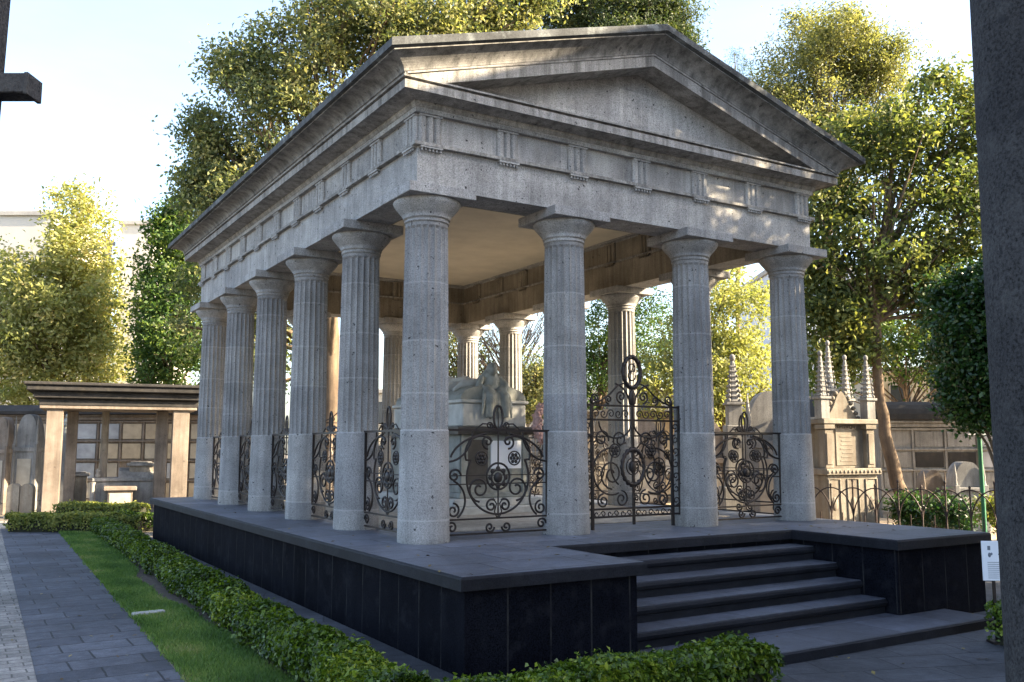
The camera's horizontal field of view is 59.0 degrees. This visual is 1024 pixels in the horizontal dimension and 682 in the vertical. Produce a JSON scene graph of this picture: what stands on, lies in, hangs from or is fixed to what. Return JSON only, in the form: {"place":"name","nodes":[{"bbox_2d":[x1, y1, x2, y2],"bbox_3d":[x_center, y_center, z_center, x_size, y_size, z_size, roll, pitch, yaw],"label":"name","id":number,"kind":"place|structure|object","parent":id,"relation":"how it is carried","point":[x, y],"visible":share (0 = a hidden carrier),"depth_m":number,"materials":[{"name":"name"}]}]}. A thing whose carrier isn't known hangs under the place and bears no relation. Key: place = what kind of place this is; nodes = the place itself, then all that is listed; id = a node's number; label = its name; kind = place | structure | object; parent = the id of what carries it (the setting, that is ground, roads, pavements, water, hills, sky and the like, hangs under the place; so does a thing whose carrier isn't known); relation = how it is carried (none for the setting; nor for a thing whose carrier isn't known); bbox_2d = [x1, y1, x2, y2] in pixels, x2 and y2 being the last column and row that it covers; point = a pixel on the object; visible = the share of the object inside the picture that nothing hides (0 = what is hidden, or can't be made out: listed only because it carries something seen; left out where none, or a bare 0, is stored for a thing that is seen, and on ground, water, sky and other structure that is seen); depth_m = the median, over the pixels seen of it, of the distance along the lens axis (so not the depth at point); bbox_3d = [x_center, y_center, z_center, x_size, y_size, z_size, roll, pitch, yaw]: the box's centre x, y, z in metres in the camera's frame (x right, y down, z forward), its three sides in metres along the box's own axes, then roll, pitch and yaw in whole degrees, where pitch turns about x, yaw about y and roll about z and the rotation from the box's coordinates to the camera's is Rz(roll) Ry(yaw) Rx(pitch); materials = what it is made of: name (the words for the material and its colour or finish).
{"place":"outdoors","nodes":[
{"label":"outdoors","id":0,"kind":"place"},
{"bbox_2d":[0,521,6,528],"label":"cross path","id":1,"kind":"structure","parent":0,"point":[1,525],"depth_m":33.30,"materials":[{"name":"grey stone"}]},
{"bbox_2d":[0,0,42,115],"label":"stone cross","id":2,"kind":"object","parent":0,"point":[22,87],"visible":1,"depth_m":6.14,"materials":[{"name":"grey stone"}]},
{"bbox_2d":[0,211,115,404],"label":"apartment building","id":3,"kind":"structure","parent":0,"point":[13,223],"depth_m":67.39,"materials":[{"name":"concrete"}]},
{"bbox_2d":[1,528,184,681],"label":"path","id":4,"kind":"structure","parent":0,"point":[40,562],"depth_m":14.75,"materials":[{"name":"stone"}]},
{"bbox_2d":[0,405,197,500],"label":"niche wall","id":5,"kind":"structure","parent":0,"point":[131,436],"depth_m":44.16,"materials":[{"name":"beige stone"}]},
{"bbox_2d":[113,220,189,384],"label":"apartment building","id":6,"kind":"structure","parent":0,"point":[131,234],"depth_m":75.37,"materials":[{"name":"concrete"}]},
{"bbox_2d":[80,556,301,681],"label":"lawn soil","id":7,"kind":"structure","parent":0,"point":[155,582],"depth_m":17.52,"materials":[{"name":"brown soil"}]},
{"bbox_2d":[131,609,164,615],"bbox_3d":[-6.178,4.628,15.401,0.520,0.060,0.180,5,-8,-34],"label":"kerb stone","id":8,"kind":"object","parent":7,"relation":"on","point":[147,612],"visible":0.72,"depth_m":15.39,"materials":[{"name":"concrete"}]},
{"bbox_2d":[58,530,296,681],"bbox_3d":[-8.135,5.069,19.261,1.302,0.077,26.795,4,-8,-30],"label":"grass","id":9,"kind":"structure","parent":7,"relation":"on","point":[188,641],"depth_m":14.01,"materials":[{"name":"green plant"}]},
{"bbox_2d":[89,516,433,681],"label":"box hedge","id":10,"kind":"object","parent":7,"relation":"on","point":[287,639],"visible":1,"depth_m":12.67,"materials":[{"name":"green plant"}]},
{"bbox_2d":[0,0,980,453],"label":"sky","id":11,"kind":"structure","parent":0,"point":[106,69],"materials":[{"name":"white"}]},
{"bbox_2d":[0,455,996,681],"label":"ground","id":12,"kind":"structure","parent":0,"point":[150,534],"depth_m":19.08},
{"bbox_2d":[0,417,14,514],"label":"gothic tomb","id":13,"kind":"object","parent":12,"relation":"on","point":[7,426],"visible":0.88,"depth_m":38.49,"materials":[{"name":"grey stone"}]},
{"bbox_2d":[3,483,21,518],"bbox_3d":[-20.076,6.438,36.499,0.596,1.382,0.400,0,-7,0],"label":"gravestone","id":14,"kind":"object","parent":12,"relation":"on","point":[13,497],"visible":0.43,"depth_m":36.40,"materials":[{"name":"grey stone"}]},
{"bbox_2d":[0,529,36,681],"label":"cobbled strip","id":15,"kind":"object","parent":12,"relation":"on","point":[16,664],"visible":1,"depth_m":13.66,"materials":[{"name":"grey stone"}]},
{"bbox_2d":[0,229,43,346],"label":"broad tree","id":16,"kind":"object","parent":12,"relation":"on","point":[7,257],"visible":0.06,"depth_m":58.54,"materials":[{"name":"green plant"}]},
{"bbox_2d":[10,414,44,511],"bbox_3d":[-20.933,5.311,39.234,1.116,4.255,0.930,0,-7,0],"label":"gothic tomb","id":17,"kind":"object","parent":12,"relation":"on","point":[28,446],"visible":0.7,"depth_m":38.99,"materials":[{"name":"grey stone"}]},
{"bbox_2d":[19,483,35,512],"bbox_3d":[-19.530,6.438,36.499,0.596,1.382,0.400,0,-7,0],"label":"gravestone","id":18,"kind":"object","parent":12,"relation":"on","point":[27,497],"visible":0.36,"depth_m":36.41,"materials":[{"name":"grey stone"}]},
{"bbox_2d":[59,414,66,502],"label":"tomb","id":19,"kind":"object","parent":12,"relation":"on","point":[63,460],"visible":0.27,"depth_m":41.99,"materials":[{"name":"grey stone"}]},
{"bbox_2d":[0,173,138,404],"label":"yellow tree","id":20,"kind":"object","parent":12,"relation":"on","point":[67,290],"visible":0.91,"depth_m":55.07,"materials":[{"name":"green plant"}]},
{"bbox_2d":[2,509,149,531],"bbox_3d":[-14.699,6.060,30.614,4.783,0.799,1.033,0,-7,3],"label":"box hedge","id":21,"kind":"object","parent":12,"relation":"on","point":[45,521],"visible":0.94,"depth_m":30.30,"materials":[{"name":"green plant"}]},
{"bbox_2d":[63,472,89,506],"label":"slab tomb","id":22,"kind":"object","parent":12,"relation":"on","point":[80,490],"visible":0.42,"depth_m":39.73,"materials":[{"name":"grey stone"}]},
{"bbox_2d":[49,499,150,512],"bbox_3d":[-14.928,6.225,32.896,3.524,0.972,0.994,-1,-7,7],"label":"box hedge","id":23,"kind":"object","parent":12,"relation":"on","point":[71,506],"visible":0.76,"depth_m":32.66,"materials":[{"name":"green plant"}]},
{"bbox_2d":[24,381,199,512],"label":"stone pavilion","id":24,"kind":"structure","parent":12,"relation":"on","point":[56,400],"depth_m":38.13,"materials":[{"name":"beige stone"}]},
{"bbox_2d":[89,467,153,510],"bbox_3d":[-16.750,6.435,39.135,2.774,1.900,2.720,3,-7,-24],"label":"table tomb","id":25,"kind":"object","parent":24,"relation":"on","point":[126,485],"visible":0.66,"depth_m":38.96,"materials":[{"name":"grey stone"}]},
{"bbox_2d":[108,507,153,531],"bbox_3d":[-11.934,6.064,31.063,3.498,0.880,0.813,2,-7,-19],"label":"box hedge","id":26,"kind":"object","parent":12,"relation":"on","point":[147,523],"visible":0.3,"depth_m":30.62,"materials":[{"name":"green plant"}]},
{"bbox_2d":[127,461,153,511],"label":"slab tomb","id":27,"kind":"object","parent":12,"relation":"on","point":[144,466],"visible":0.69,"depth_m":39.73,"materials":[{"name":"grey stone"}]},
{"bbox_2d":[117,183,201,404],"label":"green tree","id":28,"kind":"object","parent":12,"relation":"on","point":[149,368],"visible":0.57,"depth_m":52.22,"materials":[{"name":"green plant"}]},
{"bbox_2d":[327,434,335,492],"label":"gothic tomb","id":29,"kind":"object","parent":12,"relation":"on","point":[331,463],"visible":0.14,"depth_m":41.29,"materials":[{"name":"beige stone"}]},
{"bbox_2d":[142,0,587,489],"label":"spreading tree","id":30,"kind":"object","parent":12,"relation":"on","point":[209,176],"visible":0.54,"depth_m":43.49,"materials":[{"name":"green plant"}]},
{"bbox_2d":[150,24,994,681],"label":"mausoleum","id":31,"kind":"structure","parent":12,"relation":"on","point":[414,198],"depth_m":16.47,"materials":[{"name":"stone"}]},
{"bbox_2d":[212,432,221,497],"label":"iron grille","id":32,"kind":"object","parent":31,"relation":"attached to","point":[215,461],"visible":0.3,"depth_m":25.74,"materials":[{"name":"black metal"}]},
{"bbox_2d":[238,419,251,503],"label":"iron grille","id":33,"kind":"object","parent":31,"relation":"attached to","point":[241,453],"visible":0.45,"depth_m":23.28,"materials":[{"name":"black metal"}]},
{"bbox_2d":[270,415,288,510],"bbox_3d":[-5.102,2.763,20.425,0.080,2.171,2.100,4,-8,-31],"label":"iron grille","id":34,"kind":"object","parent":31,"relation":"attached to","point":[283,473],"visible":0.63,"depth_m":20.72,"materials":[{"name":"black metal"}]},
{"bbox_2d":[311,411,336,519],"bbox_3d":[-3.623,2.485,18.040,0.080,2.171,2.100,4,-8,-31],"label":"iron grille","id":35,"kind":"object","parent":31,"relation":"attached to","point":[329,474],"visible":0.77,"depth_m":18.24,"materials":[{"name":"black metal"}]},
{"bbox_2d":[326,413,382,487],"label":"iron gate","id":36,"kind":"structure","parent":31,"relation":"on","point":[335,449],"depth_m":28.36,"materials":[{"name":"black metal"}]},
{"bbox_2d":[364,406,400,532],"bbox_3d":[-2.144,2.206,15.655,0.080,2.171,2.100,4,-8,-31],"label":"iron grille","id":37,"kind":"object","parent":31,"relation":"attached to","point":[388,427],"visible":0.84,"depth_m":15.80,"materials":[{"name":"black metal"}]},
{"bbox_2d":[379,385,541,514],"bbox_3d":[-1.399,2.667,22.585,2.900,2.939,4.950,4,-8,-31],"label":"sarcophagus","id":38,"kind":"object","parent":31,"relation":"on","point":[465,405],"visible":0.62,"depth_m":20.85,"materials":[{"name":"stone"}]},
{"bbox_2d":[449,362,511,418],"bbox_3d":[-1.189,1.306,22.401,1.625,1.347,3.448,4,-8,-31],"label":"marble statue","id":39,"kind":"object","parent":38,"relation":"on","point":[492,398],"visible":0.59,"depth_m":21.14,"materials":[{"name":"grey stone"}]},
{"bbox_2d":[448,404,548,535],"bbox_3d":[-0.233,2.150,15.180,2.032,2.171,0.080,4,-8,-31],"label":"iron grille","id":40,"kind":"object","parent":31,"relation":"attached to","point":[498,477],"visible":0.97,"depth_m":15.16,"materials":[{"name":"black metal"}]},
{"bbox_2d":[529,435,542,494],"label":"iron grille","id":41,"kind":"object","parent":31,"relation":"attached to","point":[534,465],"visible":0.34,"depth_m":27.23,"materials":[{"name":"black metal"}]},
{"bbox_2d":[587,422,607,500],"bbox_3d":[2.174,3.283,24.877,0.080,2.171,2.100,4,-8,-31],"label":"iron grille","id":42,"kind":"object","parent":31,"relation":"attached to","point":[599,456],"visible":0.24,"depth_m":24.59,"materials":[{"name":"black metal"}]},
{"bbox_2d":[587,355,679,529],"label":"iron gate","id":43,"kind":"structure","parent":31,"relation":"on","point":[632,449],"depth_m":16.75,"materials":[{"name":"black metal"}]},
{"bbox_2d":[634,418,673,504],"bbox_3d":[3.653,3.005,22.492,0.080,2.171,2.100,4,-8,-31],"label":"iron grille","id":44,"kind":"object","parent":31,"relation":"attached to","point":[658,466],"visible":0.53,"depth_m":22.55,"materials":[{"name":"black metal"}]},
{"bbox_2d":[715,415,773,513],"bbox_3d":[5.132,2.726,20.107,0.080,2.171,2.100,4,-8,-31],"label":"iron grille","id":45,"kind":"object","parent":31,"relation":"attached to","point":[736,473],"visible":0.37,"depth_m":20.05,"materials":[{"name":"black metal"}]},
{"bbox_2d":[714,411,781,520],"bbox_3d":[4.699,2.503,18.198,2.032,2.171,0.080,4,-8,-31],"label":"iron grille","id":46,"kind":"object","parent":31,"relation":"attached to","point":[734,456],"visible":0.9,"depth_m":18.20,"materials":[{"name":"black metal"}]},
{"bbox_2d":[770,540,1005,681],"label":"forecourt","id":47,"kind":"structure","parent":12,"relation":"on","point":[949,658],"depth_m":11.97,"materials":[{"name":"grey stone"}]},
{"bbox_2d":[11,508,986,679],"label":"fallen leaves","id":48,"kind":"object","parent":47,"relation":"on","point":[873,672],"visible":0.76,"depth_m":13.62,"materials":[{"name":"brown plant"}]},
{"bbox_2d":[431,630,785,681],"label":"box hedge","id":49,"kind":"object","parent":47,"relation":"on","point":[728,657],"visible":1,"depth_m":10.09,"materials":[{"name":"green plant"}]},
{"bbox_2d":[814,479,997,540],"bbox_3d":[9.512,4.434,22.236,4.282,2.052,0.072,-4,-8,28],"label":"hooped fence","id":50,"kind":"object","parent":47,"relation":"on","point":[922,511],"visible":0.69,"depth_m":22.12,"materials":[{"name":"metal"}]},
{"bbox_2d":[892,253,993,466],"bbox_3d":[11.788,1.396,21.703,3.851,7.998,4.524,4,-8,-31],"label":"ficus tree","id":51,"kind":"object","parent":47,"relation":"on","point":[957,350],"visible":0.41,"depth_m":21.72,"materials":[{"name":"green plant"}]},
{"bbox_2d":[968,429,986,531],"bbox_3d":[12.007,3.851,23.109,0.601,3.414,0.107,0,-7,1],"label":"green post","id":52,"kind":"object","parent":47,"relation":"on","point":[981,476],"visible":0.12,"depth_m":23.11,"materials":[{"name":"metal"}]},
{"bbox_2d":[981,541,999,644],"bbox_3d":[7.158,3.682,13.290,0.480,1.471,0.260,0,-7,3],"label":"notice board","id":53,"kind":"object","parent":47,"relation":"on","point":[990,560],"visible":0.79,"depth_m":13.30,"materials":[{"name":"metal"}]},
{"bbox_2d":[983,597,1003,645],"bbox_3d":[7.386,4.047,13.020,0.987,0.710,0.713,-6,-9,41],"label":"box shrub","id":54,"kind":"object","parent":47,"relation":"on","point":[996,608],"visible":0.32,"depth_m":13.05,"materials":[{"name":"green plant"}]},
{"bbox_2d":[970,0,1023,681],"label":"stone column","id":55,"kind":"structure","parent":47,"relation":"on","point":[997,33],"depth_m":4.59,"materials":[{"name":"grey stone"}]},
{"bbox_2d":[378,389,719,479],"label":"apartment building","id":56,"kind":"structure","parent":0,"point":[380,408],"depth_m":77.83,"materials":[{"name":"concrete"}]},
{"bbox_2d":[378,401,381,424],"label":"window","id":57,"kind":"structure","parent":56,"relation":"in","point":[380,402],"depth_m":77.77,"materials":[{"name":"glass"}]},
{"bbox_2d":[637,401,651,409],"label":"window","id":58,"kind":"structure","parent":56,"relation":"in","point":[647,401],"depth_m":77.84,"materials":[{"name":"glass"}]},
{"bbox_2d":[724,47,759,383],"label":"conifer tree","id":59,"kind":"object","parent":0,"point":[735,62],"visible":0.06,"depth_m":60.30,"materials":[{"name":"green plant"}]},
{"bbox_2d":[739,268,870,418],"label":"apartment building","id":60,"kind":"structure","parent":0,"point":[763,275],"depth_m":64.52,"materials":[{"name":"concrete"}]},
{"bbox_2d":[809,388,816,418],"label":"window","id":61,"kind":"structure","parent":60,"relation":"in","point":[812,413],"depth_m":61.87,"materials":[{"name":"glass"}]},
{"bbox_2d":[807,334,820,363],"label":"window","id":62,"kind":"structure","parent":60,"relation":"in","point":[810,334],"depth_m":62.34,"materials":[{"name":"glass"}]},
{"bbox_2d":[666,502,996,539],"bbox_3d":[15.736,8.970,52.253,50.600,0.001,40.700,4,-8,-31],"label":"court","id":63,"kind":"object","parent":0,"point":[884,521],"depth_m":34.28,"materials":[{"name":"beige stone"}]},
{"bbox_2d":[448,331,499,377],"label":"broad tree","id":64,"kind":"object","parent":63,"relation":"on","point":[454,352],"visible":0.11,"depth_m":51.74,"materials":[{"name":"green plant"}]},
{"bbox_2d":[478,313,543,386],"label":"bare tree","id":65,"kind":"object","parent":63,"relation":"on","point":[494,346],"visible":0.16,"depth_m":47.22,"materials":[{"name":"bark"},{"name":"twigs"}]},
{"bbox_2d":[522,344,543,423],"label":"green tree","id":66,"kind":"object","parent":63,"relation":"on","point":[533,393],"visible":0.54,"depth_m":43.46,"materials":[{"name":"green plant"}]},
{"bbox_2d":[525,421,543,493],"bbox_3d":[1.091,5.155,36.735,1.277,3.984,0.930,0,-7,0],"label":"gothic tomb","id":67,"kind":"object","parent":63,"relation":"on","point":[534,449],"visible":0.09,"depth_m":36.36,"materials":[{"name":"grey stone"}]},
{"bbox_2d":[531,402,543,495],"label":"tomb","id":68,"kind":"object","parent":63,"relation":"on","point":[537,419],"visible":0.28,"depth_m":20.92,"materials":[{"name":"stone"}]},
{"bbox_2d":[589,409,607,499],"bbox_3d":[3.428,4.579,32.775,1.191,4.210,0.930,0,-7,0],"label":"gothic tomb","id":69,"kind":"object","parent":63,"relation":"on","point":[604,427],"visible":0.13,"depth_m":32.43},
{"bbox_2d":[538,285,672,409],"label":"green tree","id":70,"kind":"object","parent":63,"relation":"on","point":[597,361],"visible":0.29,"depth_m":49.48,"materials":[{"name":"green plant"}]},
{"bbox_2d":[530,0,718,51],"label":"cypress tree","id":71,"kind":"object","parent":63,"relation":"on","point":[675,14],"visible":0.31,"depth_m":65.42,"materials":[{"name":"green plant"}]},
{"bbox_2d":[525,410,743,501],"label":"niche wall","id":72,"kind":"structure","parent":63,"relation":"on","point":[668,491],"depth_m":47.67,"materials":[{"name":"beige stone"}]},
{"bbox_2d":[638,419,664,505],"bbox_3d":[5.110,4.954,34.745,1.373,3.923,0.930,0,-7,0],"label":"gothic tomb","id":73,"kind":"object","parent":63,"relation":"on","point":[643,427],"visible":0.12,"depth_m":34.37,"materials":[{"name":"beige stone"}]},
{"bbox_2d":[636,266,771,431],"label":"yellow tree","id":74,"kind":"object","parent":63,"relation":"on","point":[723,349],"visible":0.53,"depth_m":43.29,"materials":[{"name":"yellow leaves"},{"name":"bark"}]},
{"bbox_2d":[714,422,723,508],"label":"gothic tomb","id":75,"kind":"object","parent":63,"relation":"on","point":[719,459],"visible":0.09,"depth_m":30.57,"materials":[{"name":"beige stone"}]},
{"bbox_2d":[719,354,744,511],"bbox_3d":[7.084,3.305,28.811,0.900,5.821,0.900,0,-7,0],"label":"spire monument","id":76,"kind":"object","parent":63,"relation":"on","point":[733,403],"visible":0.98,"depth_m":28.70,"materials":[{"name":"grey stone"}]},
{"bbox_2d":[738,391,773,514],"bbox_3d":[7.818,3.784,27.331,1.726,4.526,0.930,0,-7,0],"label":"scroll tomb","id":77,"kind":"object","parent":63,"relation":"on","point":[758,410],"visible":0.19,"depth_m":27.15,"materials":[{"name":"grey stone"}]},
{"bbox_2d":[728,0,950,379],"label":"feathery tree","id":78,"kind":"object","parent":63,"relation":"on","point":[860,68],"visible":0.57,"depth_m":46.75,"materials":[{"name":"green plant"}]},
{"bbox_2d":[810,340,881,522],"bbox_3d":[9.485,2.941,26.496,2.030,6.007,1.476,3,-7,-20],"label":"gothic monument","id":79,"kind":"object","parent":63,"relation":"on","point":[843,446],"visible":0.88,"depth_m":25.98,"materials":[{"name":"grey stone"}]},
{"bbox_2d":[807,290,939,405],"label":"green tree","id":80,"kind":"object","parent":63,"relation":"on","point":[901,375],"visible":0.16,"depth_m":46.66,"materials":[{"name":"green plant"}]},
{"bbox_2d":[804,48,982,525],"bbox_3d":[14.691,-2.162,33.654,10.148,17.951,6.076,0,-7,4],"label":"leaning tree","id":81,"kind":"object","parent":63,"relation":"on","point":[837,309],"visible":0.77,"depth_m":33.05,"materials":[{"name":"green plant"}]},
{"bbox_2d":[878,488,939,526],"bbox_3d":[11.283,5.002,25.607,1.571,1.735,1.825,-5,-8,38],"label":"shrub","id":82,"kind":"object","parent":63,"relation":"on","point":[909,507],"visible":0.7,"depth_m":25.43,"materials":[{"name":"green plant"}]},
{"bbox_2d":[913,470,945,528],"bbox_3d":[13.501,5.217,29.177,0.787,2.108,0.930,0,-7,0],"label":"pale tomb","id":83,"kind":"object","parent":63,"relation":"on","point":[931,480],"visible":0.39,"depth_m":28.97,"materials":[{"name":"beige stone"}]},
{"bbox_2d":[874,402,994,517],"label":"niche wall","id":84,"kind":"structure","parent":63,"relation":"on","point":[921,441],"depth_m":36.67,"materials":[{"name":"grey stone"}]},
{"bbox_2d":[917,487,980,530],"bbox_3d":[12.170,4.946,25.229,2.195,1.746,1.909,4,-8,-31],"label":"shrub","id":85,"kind":"object","parent":63,"relation":"on","point":[958,507],"visible":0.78,"depth_m":24.92,"materials":[{"name":"green plant"}]},
{"bbox_2d":[942,461,990,532],"bbox_3d":[14.173,4.973,28.299,1.032,2.388,0.930,0,-7,0],"label":"arched tomb","id":86,"kind":"object","parent":63,"relation":"on","point":[961,476],"visible":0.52,"depth_m":28.09,"materials":[{"name":"grey stone"}]},
{"bbox_2d":[972,490,995,534],"bbox_3d":[12.845,4.792,24.049,1.328,1.772,1.293,4,-8,-31],"label":"shrub","id":87,"kind":"object","parent":63,"relation":"on","point":[990,517],"visible":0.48,"depth_m":24.13,"materials":[{"name":"green plant"}]},
{"bbox_2d":[849,366,938,418],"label":"apartment building","id":88,"kind":"structure","parent":0,"point":[895,393],"depth_m":51.87,"materials":[{"name":"concrete"}]},
{"bbox_2d":[888,383,912,401],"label":"window","id":89,"kind":"structure","parent":88,"relation":"in","point":[894,392],"depth_m":51.79,"materials":[{"name":"glass"}]},
{"bbox_2d":[928,384,937,401],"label":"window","id":90,"kind":"structure","parent":88,"relation":"in","point":[932,388],"depth_m":51.45,"materials":[{"name":"glass"}]}
]}

